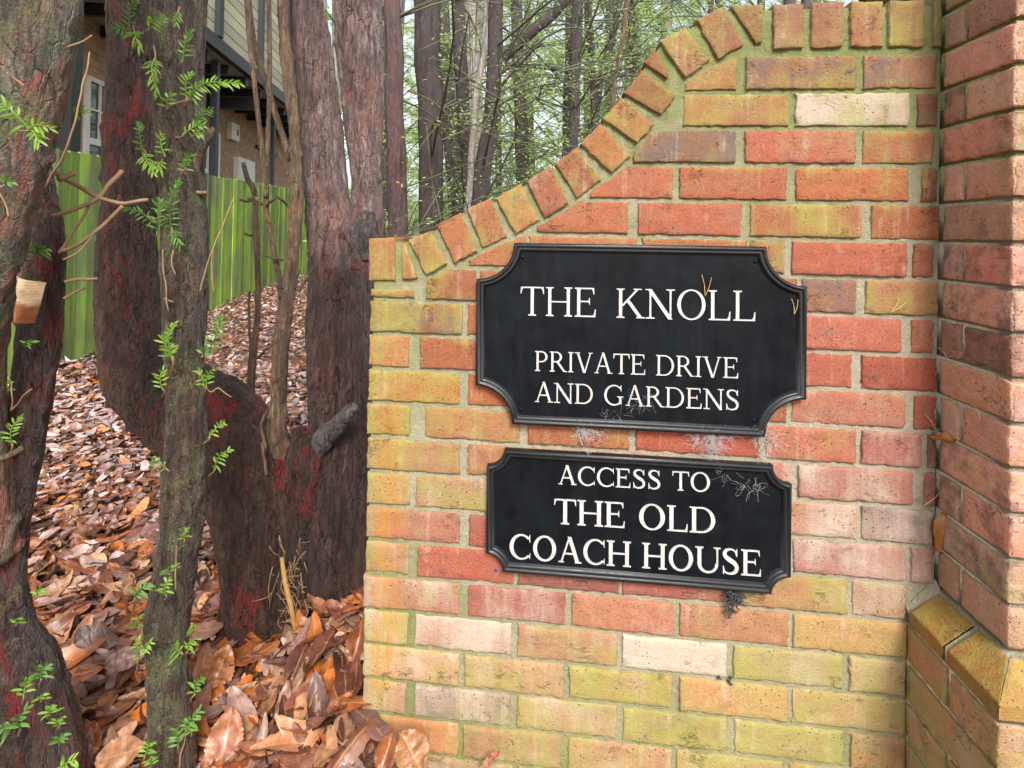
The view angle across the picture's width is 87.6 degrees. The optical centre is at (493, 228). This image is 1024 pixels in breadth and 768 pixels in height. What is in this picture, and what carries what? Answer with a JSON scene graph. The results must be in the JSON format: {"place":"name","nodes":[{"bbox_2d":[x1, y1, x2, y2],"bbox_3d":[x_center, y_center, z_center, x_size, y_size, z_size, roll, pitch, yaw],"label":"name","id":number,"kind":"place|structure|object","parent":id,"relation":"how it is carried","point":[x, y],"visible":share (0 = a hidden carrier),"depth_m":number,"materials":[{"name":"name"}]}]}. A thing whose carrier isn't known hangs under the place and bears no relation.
{"place":"outdoors","nodes":[
{"label":"outdoors","id":0,"kind":"place"},
{"bbox_2d":[7,234,418,767],"bbox_3d":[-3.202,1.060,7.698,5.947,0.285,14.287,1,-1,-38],"label":"leaf litter","id":1,"kind":"object","parent":0,"point":[71,541],"visible":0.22,"depth_m":1.75,"materials":[{"name":"plant"}]},
{"bbox_2d":[0,0,148,767],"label":"yew tree","id":2,"kind":"object","parent":1,"relation":"on","point":[41,723],"visible":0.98,"depth_m":0.98,"materials":[{"name":"brown plant"}]},
{"bbox_2d":[13,271,45,322],"bbox_3d":[-0.816,0.122,0.933,0.042,0.096,0.040,1,-1,31],"label":"stub","id":3,"kind":"object","parent":2,"relation":"attached to","point":[29,294],"visible":1,"depth_m":0.93,"materials":[{"name":"wood"}]},
{"bbox_2d":[74,625,97,648],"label":"fallen leaf","id":4,"kind":"object","parent":1,"relation":"on","point":[85,636],"visible":1,"depth_m":1.36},
{"bbox_2d":[69,664,102,682],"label":"fallen leaf","id":5,"kind":"object","parent":1,"relation":"on","point":[79,673],"visible":0.75,"depth_m":1.29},
{"bbox_2d":[84,720,101,756],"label":"fallen leaf","id":6,"kind":"object","parent":1,"relation":"on","point":[93,731],"visible":0.44,"depth_m":1.14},
{"bbox_2d":[100,720,136,745],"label":"fallen leaf","id":7,"kind":"object","parent":1,"relation":"on","point":[129,728],"visible":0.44,"depth_m":1.17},
{"bbox_2d":[94,734,143,767],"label":"fallen leaf","id":8,"kind":"object","parent":1,"relation":"on","point":[120,752],"visible":0.95,"depth_m":1.09,"materials":[{"name":"plant"}]},
{"bbox_2d":[104,645,143,671],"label":"fallen leaf","id":9,"kind":"object","parent":1,"relation":"on","point":[119,660],"visible":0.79,"depth_m":1.32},
{"bbox_2d":[106,725,141,759],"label":"fallen leaf","id":10,"kind":"object","parent":1,"relation":"on","point":[111,734],"visible":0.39,"depth_m":1.15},
{"bbox_2d":[129,702,146,727],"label":"fallen leaf","id":11,"kind":"object","parent":1,"relation":"on","point":[136,716],"visible":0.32,"depth_m":1.22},
{"bbox_2d":[132,724,146,735],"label":"fallen leaf","id":12,"kind":"object","parent":1,"relation":"on","point":[142,728],"visible":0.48,"depth_m":1.20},
{"bbox_2d":[108,0,244,767],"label":"yew tree","id":13,"kind":"object","parent":1,"relation":"on","point":[175,30],"visible":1,"depth_m":1.13,"materials":[{"name":"brown plant"}]},
{"bbox_2d":[56,0,296,187],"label":"brick house","id":14,"kind":"structure","parent":1,"relation":"on","point":[233,145],"depth_m":10.69,"materials":[{"name":"brown brick"}]},
{"bbox_2d":[82,75,103,155],"bbox_3d":[-6.277,-1.239,8.724,0.072,2.200,1.250,1,0,-5],"label":"window","id":15,"kind":"structure","parent":14,"relation":"in","point":[93,87],"depth_m":8.28,"materials":[{"name":"white glass"}]},
{"bbox_2d":[205,128,220,176],"bbox_3d":[-6.601,-1.210,12.281,0.072,2.200,1.200,1,0,-5],"label":"window","id":16,"kind":"structure","parent":14,"relation":"in","point":[207,152],"depth_m":12.27,"materials":[{"name":"white glass"}]},
{"bbox_2d":[7,148,350,376],"bbox_3d":[-4.190,0.116,10.633,0.133,2.425,17.353,1,0,-5],"label":"board fence","id":17,"kind":"object","parent":1,"relation":"on","point":[233,264],"visible":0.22,"depth_m":7.29,"materials":[{"name":"wood"}]},
{"bbox_2d":[194,713,209,738],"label":"fallen leaf","id":18,"kind":"object","parent":1,"relation":"on","point":[203,728],"visible":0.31,"depth_m":1.16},
{"bbox_2d":[195,705,222,721],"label":"fallen leaf","id":19,"kind":"object","parent":1,"relation":"on","point":[212,711],"visible":0.54,"depth_m":1.21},
{"bbox_2d":[199,644,234,686],"bbox_3d":[-0.678,1.088,1.315,0.079,0.095,0.039,1,0,-7],"label":"fallen leaf","id":20,"kind":"object","parent":1,"relation":"on","point":[216,666],"visible":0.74,"depth_m":1.32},
{"bbox_2d":[208,759,234,767],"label":"fallen leaf","id":21,"kind":"object","parent":1,"relation":"on","point":[218,763],"visible":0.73,"depth_m":1.05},
{"bbox_2d":[204,707,243,767],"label":"fallen leaf","id":22,"kind":"object","parent":1,"relation":"on","point":[225,737],"visible":0.98,"depth_m":1.11,"materials":[{"name":"plant"}]},
{"bbox_2d":[196,714,258,746],"bbox_3d":[-0.581,1.088,1.159,0.130,0.037,0.058,1,0,6],"label":"fallen leaf","id":23,"kind":"object","parent":1,"relation":"on","point":[247,725],"visible":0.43,"depth_m":1.16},
{"bbox_2d":[223,757,248,767],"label":"fallen leaf","id":24,"kind":"object","parent":1,"relation":"on","point":[235,764],"visible":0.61,"depth_m":1.08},
{"bbox_2d":[92,0,385,666],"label":"yew tree","id":25,"kind":"object","parent":1,"relation":"on","point":[285,519],"visible":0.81,"depth_m":1.54,"materials":[{"name":"brown plant"}]},
{"bbox_2d":[226,685,257,734],"bbox_3d":[-0.557,1.073,1.181,0.122,0.052,0.055,1,-1,41],"label":"fallen leaf","id":26,"kind":"object","parent":1,"relation":"on","point":[239,700],"visible":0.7,"depth_m":1.20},
{"bbox_2d":[231,734,275,760],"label":"fallen leaf","id":27,"kind":"object","parent":1,"relation":"on","point":[260,752],"visible":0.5,"depth_m":1.09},
{"bbox_2d":[239,162,272,391],"bbox_3d":[-0.739,0.680,1.659,0.112,1.793,0.367,1,-1,-29],"label":"dead sapling","id":28,"kind":"object","parent":1,"relation":"on","point":[254,339],"visible":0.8,"depth_m":1.77,"materials":[{"name":"wood"}]},
{"bbox_2d":[247,712,267,767],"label":"fallen leaf","id":29,"kind":"object","parent":1,"relation":"on","point":[261,732],"visible":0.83,"depth_m":1.13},
{"bbox_2d":[248,707,272,727],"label":"fallen leaf","id":30,"kind":"object","parent":1,"relation":"on","point":[252,720],"visible":0.44,"depth_m":1.17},
{"bbox_2d":[238,739,288,760],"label":"fallen leaf","id":31,"kind":"object","parent":1,"relation":"on","point":[244,746],"visible":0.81,"depth_m":1.09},
{"bbox_2d":[260,682,277,717],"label":"fallen leaf","id":32,"kind":"object","parent":1,"relation":"on","point":[271,694],"visible":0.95,"depth_m":1.21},
{"bbox_2d":[253,750,285,767],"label":"fallen leaf","id":33,"kind":"object","parent":1,"relation":"on","point":[261,764],"visible":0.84,"depth_m":1.07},
{"bbox_2d":[274,680,290,724],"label":"fallen leaf","id":34,"kind":"object","parent":1,"relation":"on","point":[286,690],"visible":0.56,"depth_m":1.20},
{"bbox_2d":[249,727,319,751],"bbox_3d":[-0.427,1.055,1.091,0.134,0.030,0.049,1,0,-10],"label":"fallen leaf","id":35,"kind":"object","parent":1,"relation":"on","point":[278,741],"visible":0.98,"depth_m":1.09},
{"bbox_2d":[278,694,293,718],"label":"fallen leaf","id":36,"kind":"object","parent":1,"relation":"on","point":[290,714],"visible":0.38,"depth_m":1.16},
{"bbox_2d":[276,726,309,753],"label":"fallen leaf","id":37,"kind":"object","parent":1,"relation":"on","point":[302,749],"visible":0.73,"depth_m":1.08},
{"bbox_2d":[278,656,308,711],"bbox_3d":[-0.455,1.040,1.221,0.046,0.050,0.116,1,0,6],"label":"fallen leaf","id":38,"kind":"object","parent":1,"relation":"on","point":[299,676],"visible":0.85,"depth_m":1.25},
{"bbox_2d":[272,753,323,767],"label":"fallen leaf","id":39,"kind":"object","parent":1,"relation":"on","point":[296,760],"visible":0.96,"depth_m":1.07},
{"bbox_2d":[275,713,323,744],"bbox_3d":[-0.405,1.036,1.111,0.108,0.039,0.037,1,0,6],"label":"fallen leaf","id":40,"kind":"object","parent":1,"relation":"on","point":[283,721],"visible":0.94,"depth_m":1.12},
{"bbox_2d":[284,680,329,711],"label":"fallen leaf","id":41,"kind":"object","parent":1,"relation":"on","point":[289,705],"visible":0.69,"depth_m":1.18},
{"bbox_2d":[293,676,322,719],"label":"fallen leaf","id":42,"kind":"object","parent":1,"relation":"on","point":[300,700],"visible":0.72,"depth_m":1.17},
{"bbox_2d":[292,722,332,761],"bbox_3d":[-0.375,1.056,1.095,0.107,0.039,0.041,1,-1,31],"label":"fallen leaf","id":43,"kind":"object","parent":1,"relation":"on","point":[301,738],"visible":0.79,"depth_m":1.10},
{"bbox_2d":[303,724,328,754],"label":"fallen leaf","id":44,"kind":"object","parent":1,"relation":"on","point":[311,739],"visible":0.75,"depth_m":1.09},
{"bbox_2d":[307,671,327,732],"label":"fallen leaf","id":45,"kind":"object","parent":1,"relation":"on","point":[317,684],"visible":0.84,"depth_m":1.17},
{"bbox_2d":[305,696,340,728],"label":"fallen leaf","id":46,"kind":"object","parent":1,"relation":"on","point":[313,722],"visible":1,"depth_m":1.08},
{"bbox_2d":[309,712,340,730],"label":"fallen leaf","id":47,"kind":"object","parent":1,"relation":"on","point":[327,721],"visible":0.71,"depth_m":1.10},
{"bbox_2d":[313,724,337,767],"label":"fallen leaf","id":48,"kind":"object","parent":1,"relation":"on","point":[323,754],"visible":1,"depth_m":1.06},
{"bbox_2d":[329,715,344,742],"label":"fallen leaf","id":49,"kind":"object","parent":1,"relation":"on","point":[340,734],"visible":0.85,"depth_m":1.10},
{"bbox_2d":[328,677,347,710],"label":"fallen leaf","id":50,"kind":"object","parent":1,"relation":"on","point":[332,692],"visible":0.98,"depth_m":1.18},
{"bbox_2d":[326,712,355,755],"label":"fallen leaf","id":51,"kind":"object","parent":1,"relation":"on","point":[349,726],"visible":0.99,"depth_m":1.11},
{"bbox_2d":[334,666,354,695],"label":"fallen leaf","id":52,"kind":"object","parent":1,"relation":"on","point":[344,682],"visible":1,"depth_m":1.21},
{"bbox_2d":[327,695,370,714],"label":"fallen leaf","id":53,"kind":"object","parent":1,"relation":"on","point":[355,702],"visible":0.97,"depth_m":1.15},
{"bbox_2d":[327,719,374,767],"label":"fallen leaf","id":54,"kind":"object","parent":1,"relation":"on","point":[355,743],"visible":0.99,"depth_m":1.08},
{"bbox_2d":[344,621,364,663],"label":"fallen leaf","id":55,"kind":"object","parent":1,"relation":"on","point":[354,644],"visible":0.81,"depth_m":1.30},
{"bbox_2d":[349,655,362,698],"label":"fallen leaf","id":56,"kind":"object","parent":1,"relation":"on","point":[356,669],"visible":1,"depth_m":1.23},
{"bbox_2d":[325,0,404,197],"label":"woodland tree","id":57,"kind":"object","parent":1,"relation":"on","point":[336,68],"visible":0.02,"depth_m":9.44,"materials":[{"name":"grey plant"}]},
{"bbox_2d":[349,707,390,740],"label":"fallen leaf","id":58,"kind":"object","parent":1,"relation":"on","point":[359,716],"visible":0.82,"depth_m":1.13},
{"bbox_2d":[374,732,395,767],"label":"fallen leaf","id":59,"kind":"object","parent":1,"relation":"on","point":[385,755],"visible":1,"depth_m":1.07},
{"bbox_2d":[304,56,499,241],"bbox_3d":[-1.447,-1.682,9.324,3.210,5.825,5.602,1,0,6],"label":"woodland tree","id":60,"kind":"object","parent":1,"relation":"on","point":[407,112],"visible":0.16,"depth_m":9.74,"materials":[{"name":"green plant"}]},
{"bbox_2d":[403,42,418,194],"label":"woodland tree","id":61,"kind":"object","parent":1,"relation":"on","point":[407,48],"visible":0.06,"depth_m":18.83,"materials":[{"name":"green plant"}]},
{"bbox_2d":[395,729,428,767],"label":"fallen leaf","id":62,"kind":"object","parent":1,"relation":"on","point":[412,749],"visible":1,"depth_m":1.07,"materials":[{"name":"plant"}]},
{"bbox_2d":[384,193,461,237],"bbox_3d":[-0.798,0.388,5.512,1.378,1.602,1.338,1,-1,-27],"label":"shrub","id":63,"kind":"object","parent":1,"relation":"on","point":[414,229],"visible":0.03,"depth_m":5.48,"materials":[{"name":"green plant"}]},
{"bbox_2d":[401,0,482,232],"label":"woodland tree","id":64,"kind":"object","parent":1,"relation":"on","point":[402,8],"visible":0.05,"depth_m":14.46,"materials":[{"name":"green plant"}]},
{"bbox_2d":[440,59,459,216],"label":"woodland tree","id":65,"kind":"object","parent":1,"relation":"on","point":[448,150],"visible":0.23,"depth_m":5.18,"materials":[{"name":"brown plant"}]},
{"bbox_2d":[382,2,532,237],"bbox_3d":[-0.638,-2.200,10.257,3.215,6.881,4.937,1,0,6],"label":"woodland tree","id":66,"kind":"object","parent":1,"relation":"on","point":[384,168],"visible":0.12,"depth_m":9.94,"materials":[{"name":"brown plant"}]},
{"bbox_2d":[451,1,469,212],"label":"woodland tree","id":67,"kind":"object","parent":1,"relation":"on","point":[460,87],"visible":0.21,"depth_m":4.95,"materials":[{"name":"brown plant"}]},
{"bbox_2d":[382,0,561,208],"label":"woodland tree","id":68,"kind":"object","parent":1,"relation":"on","point":[414,176],"visible":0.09,"depth_m":9.62,"materials":[{"name":"green plant"}]},
{"bbox_2d":[463,0,488,213],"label":"woodland tree","id":69,"kind":"object","parent":1,"relation":"on","point":[472,138],"visible":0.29,"depth_m":4.28,"materials":[{"name":"grey plant"}]},
{"bbox_2d":[404,0,564,216],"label":"woodland tree","id":70,"kind":"object","parent":1,"relation":"on","point":[413,137],"visible":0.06,"depth_m":13.12,"materials":[{"name":"green plant"}]},
{"bbox_2d":[386,0,583,235],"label":"woodland tree","id":71,"kind":"object","parent":1,"relation":"on","point":[446,24],"visible":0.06,"depth_m":8.85,"materials":[{"name":"brown plant"}]},
{"bbox_2d":[482,750,499,766],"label":"fallen leaf","id":72,"kind":"object","parent":1,"relation":"on","point":[490,758],"visible":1,"depth_m":1.09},
{"bbox_2d":[413,6,580,198],"bbox_3d":[0.567,-3.856,16.841,5.884,10.140,4.882,2,-1,-43],"label":"woodland tree","id":73,"kind":"object","parent":1,"relation":"on","point":[551,161],"visible":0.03,"depth_m":17.13,"materials":[{"name":"green plant"}]},
{"bbox_2d":[382,0,620,207],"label":"woodland tree","id":74,"kind":"object","parent":1,"relation":"on","point":[514,20],"visible":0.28,"depth_m":8.21,"materials":[{"name":"green plant"}]},
{"bbox_2d":[402,11,607,223],"bbox_3d":[-0.285,-2.212,9.790,5.101,7.330,4.405,2,-1,-43],"label":"woodland tree","id":75,"kind":"object","parent":1,"relation":"on","point":[500,146],"visible":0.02,"depth_m":9.79,"materials":[{"name":"green plant"}]},
{"bbox_2d":[383,0,637,236],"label":"woodland tree","id":76,"kind":"object","parent":1,"relation":"on","point":[427,21],"visible":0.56,"depth_m":4.71,"materials":[{"name":"green plant"}]},
{"bbox_2d":[384,0,647,203],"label":"woodland tree","id":77,"kind":"object","parent":1,"relation":"on","point":[475,57],"visible":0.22,"depth_m":6.90,"materials":[{"name":"green plant"}]},
{"bbox_2d":[502,0,570,61],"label":"leaning branch","id":78,"kind":"object","parent":77,"relation":"attached to","point":[532,30],"visible":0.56,"depth_m":5.16,"materials":[{"name":"brown plant"}]},
{"bbox_2d":[502,62,573,73],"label":"leaning branch","id":79,"kind":"object","parent":78,"relation":"attached to","point":[550,69],"visible":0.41,"depth_m":5.19,"materials":[{"name":"brown plant"}]},
{"bbox_2d":[450,0,605,178],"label":"woodland tree","id":80,"kind":"object","parent":1,"relation":"on","point":[528,70],"visible":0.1,"depth_m":12.93,"materials":[{"name":"green plant"}]},
{"bbox_2d":[482,6,582,184],"bbox_3d":[0.967,-5.750,26.331,7.634,13.680,6.437,1,-1,37],"label":"woodland tree","id":81,"kind":"object","parent":1,"relation":"on","point":[512,81],"visible":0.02,"depth_m":25.69,"materials":[{"name":"green plant"}]},
{"bbox_2d":[384,0,697,237],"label":"woodland tree","id":82,"kind":"object","parent":1,"relation":"on","point":[397,206],"visible":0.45,"depth_m":4.14,"materials":[{"name":"plant"}]},
{"bbox_2d":[502,9,599,187],"bbox_3d":[2.311,-5.216,21.538,6.002,12.762,6.090,1,0,6],"label":"woodland tree","id":83,"kind":"object","parent":1,"relation":"on","point":[540,132],"visible":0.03,"depth_m":21.52,"materials":[{"name":"green plant"}]},
{"bbox_2d":[404,0,706,156],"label":"woodland tree","id":84,"kind":"object","parent":1,"relation":"on","point":[565,101],"visible":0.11,"depth_m":7.85,"materials":[{"name":"green plant"}]},
{"bbox_2d":[394,0,739,236],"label":"woodland tree","id":85,"kind":"object","parent":1,"relation":"on","point":[487,142],"visible":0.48,"depth_m":4.51,"materials":[{"name":"green plant"}]},
{"bbox_2d":[484,0,649,198],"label":"woodland tree","id":86,"kind":"object","parent":1,"relation":"on","point":[532,109],"visible":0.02,"depth_m":11.21,"materials":[{"name":"green plant"}]},
{"bbox_2d":[411,0,733,219],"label":"woodland tree","id":87,"kind":"object","parent":1,"relation":"on","point":[592,105],"visible":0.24,"depth_m":6.96,"materials":[{"name":"green plant"}]},
{"bbox_2d":[502,0,644,166],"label":"woodland tree","id":88,"kind":"object","parent":1,"relation":"on","point":[583,89],"visible":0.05,"depth_m":13.82,"materials":[{"name":"green plant"}]},
{"bbox_2d":[382,0,814,215],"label":"woodland tree","id":89,"kind":"object","parent":1,"relation":"on","point":[577,43],"visible":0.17,"depth_m":5.94,"materials":[{"name":"green plant"}]},
{"bbox_2d":[448,0,751,173],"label":"woodland tree","id":90,"kind":"object","parent":1,"relation":"on","point":[637,22],"visible":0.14,"depth_m":7.23,"materials":[{"name":"green plant"}]},
{"bbox_2d":[492,0,726,197],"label":"woodland tree","id":91,"kind":"object","parent":1,"relation":"on","point":[608,36],"visible":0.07,"depth_m":10.33,"materials":[{"name":"green plant"}]},
{"bbox_2d":[506,0,732,174],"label":"woodland tree","id":92,"kind":"object","parent":1,"relation":"on","point":[630,48],"visible":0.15,"depth_m":7.39,"materials":[{"name":"green plant"}]},
{"bbox_2d":[610,0,629,109],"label":"woodland tree","id":93,"kind":"object","parent":1,"relation":"on","point":[621,44],"visible":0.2,"depth_m":3.98,"materials":[{"name":"brown plant"}]},
{"bbox_2d":[580,0,660,130],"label":"woodland tree","id":94,"kind":"object","parent":1,"relation":"on","point":[625,60],"visible":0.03,"depth_m":13.67,"materials":[{"name":"green plant"}]},
{"bbox_2d":[446,0,810,178],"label":"woodland tree","id":95,"kind":"object","parent":1,"relation":"on","point":[609,49],"visible":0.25,"depth_m":7.16,"materials":[{"name":"green plant"}]},
{"bbox_2d":[538,0,740,114],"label":"woodland tree","id":96,"kind":"object","parent":1,"relation":"on","point":[667,24],"visible":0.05,"depth_m":10.72,"materials":[{"name":"green plant"}]},
{"bbox_2d":[594,13,689,60],"bbox_3d":[4.747,-3.932,18.444,5.344,10.394,7.290,1,0,6],"label":"woodland tree","id":97,"kind":"object","parent":1,"relation":"on","point":[674,19],"visible":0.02,"depth_m":17.71,"materials":[{"name":"green plant"}]},
{"bbox_2d":[579,0,713,133],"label":"woodland tree","id":98,"kind":"object","parent":1,"relation":"on","point":[711,3],"visible":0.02,"depth_m":9.15,"materials":[{"name":"green plant"}]},
{"bbox_2d":[362,0,942,767],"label":"garden wall","id":99,"kind":"structure","parent":1,"relation":"on","point":[800,142],"depth_m":1.09,"materials":[{"name":"brick"}]},
{"bbox_2d":[573,424,614,453],"bbox_3d":[0.203,0.439,1.107,0.099,0.085,0.036,1,0,6],"label":"cobweb","id":100,"kind":"object","parent":99,"relation":"attached to","point":[584,429],"visible":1,"depth_m":1.11},
{"bbox_2d":[486,447,791,593],"bbox_3d":[0.288,0.596,1.095,0.610,0.257,0.017,1,0,6],"label":"name plate","id":101,"kind":"object","parent":99,"relation":"attached to","point":[676,521],"visible":1,"depth_m":1.09,"materials":[{"name":"black paint"}]},
{"bbox_2d":[722,587,745,618],"bbox_3d":[0.483,0.751,1.072,0.049,0.069,0.030,1,0,6],"label":"web debris","id":102,"kind":"object","parent":101,"relation":"hanging from","point":[737,597],"visible":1,"depth_m":1.07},
{"bbox_2d":[476,243,806,436],"bbox_3d":[0.292,0.223,1.099,0.664,0.383,0.017,1,0,6],"label":"name plate","id":103,"kind":"object","parent":99,"relation":"attached to","point":[577,335],"visible":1,"depth_m":1.10,"materials":[{"name":"black paint"}]},
{"bbox_2d":[686,427,745,470],"bbox_3d":[0.443,0.446,1.081,0.125,0.104,0.054,1,0,6],"label":"cobweb","id":104,"kind":"object","parent":99,"relation":"attached to","point":[715,447],"visible":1,"depth_m":1.08},
{"bbox_2d":[748,429,787,462],"bbox_3d":[0.551,0.432,1.071,0.089,0.082,0.046,1,0,6],"label":"cobweb","id":105,"kind":"object","parent":99,"relation":"attached to","point":[762,438],"visible":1,"depth_m":1.07},
{"bbox_2d":[584,0,782,118],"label":"woodland tree","id":106,"kind":"object","parent":1,"relation":"on","point":[693,5],"visible":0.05,"depth_m":10.97,"materials":[{"name":"green plant"}]},
{"bbox_2d":[583,0,801,53],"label":"woodland tree","id":107,"kind":"object","parent":1,"relation":"on","point":[786,2],"visible":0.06,"depth_m":7.53,"materials":[{"name":"green plant"}]},
{"bbox_2d":[859,0,1023,767],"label":"brick pillar","id":108,"kind":"structure","parent":1,"relation":"on","point":[965,670],"depth_m":0.94,"materials":[{"name":"brick"}]},
{"bbox_2d":[933,512,946,553],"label":"dead leaf","id":109,"kind":"object","parent":108,"relation":"attached to","point":[939,526],"visible":1,"depth_m":1.03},
{"bbox_2d":[929,432,955,442],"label":"dead leaf","id":110,"kind":"object","parent":108,"relation":"attached to","point":[946,437],"visible":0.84,"depth_m":1.02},
{"bbox_2d":[327,0,858,232],"label":"sky","id":111,"kind":"structure","parent":0,"point":[408,3],"materials":[{"name":"white"}]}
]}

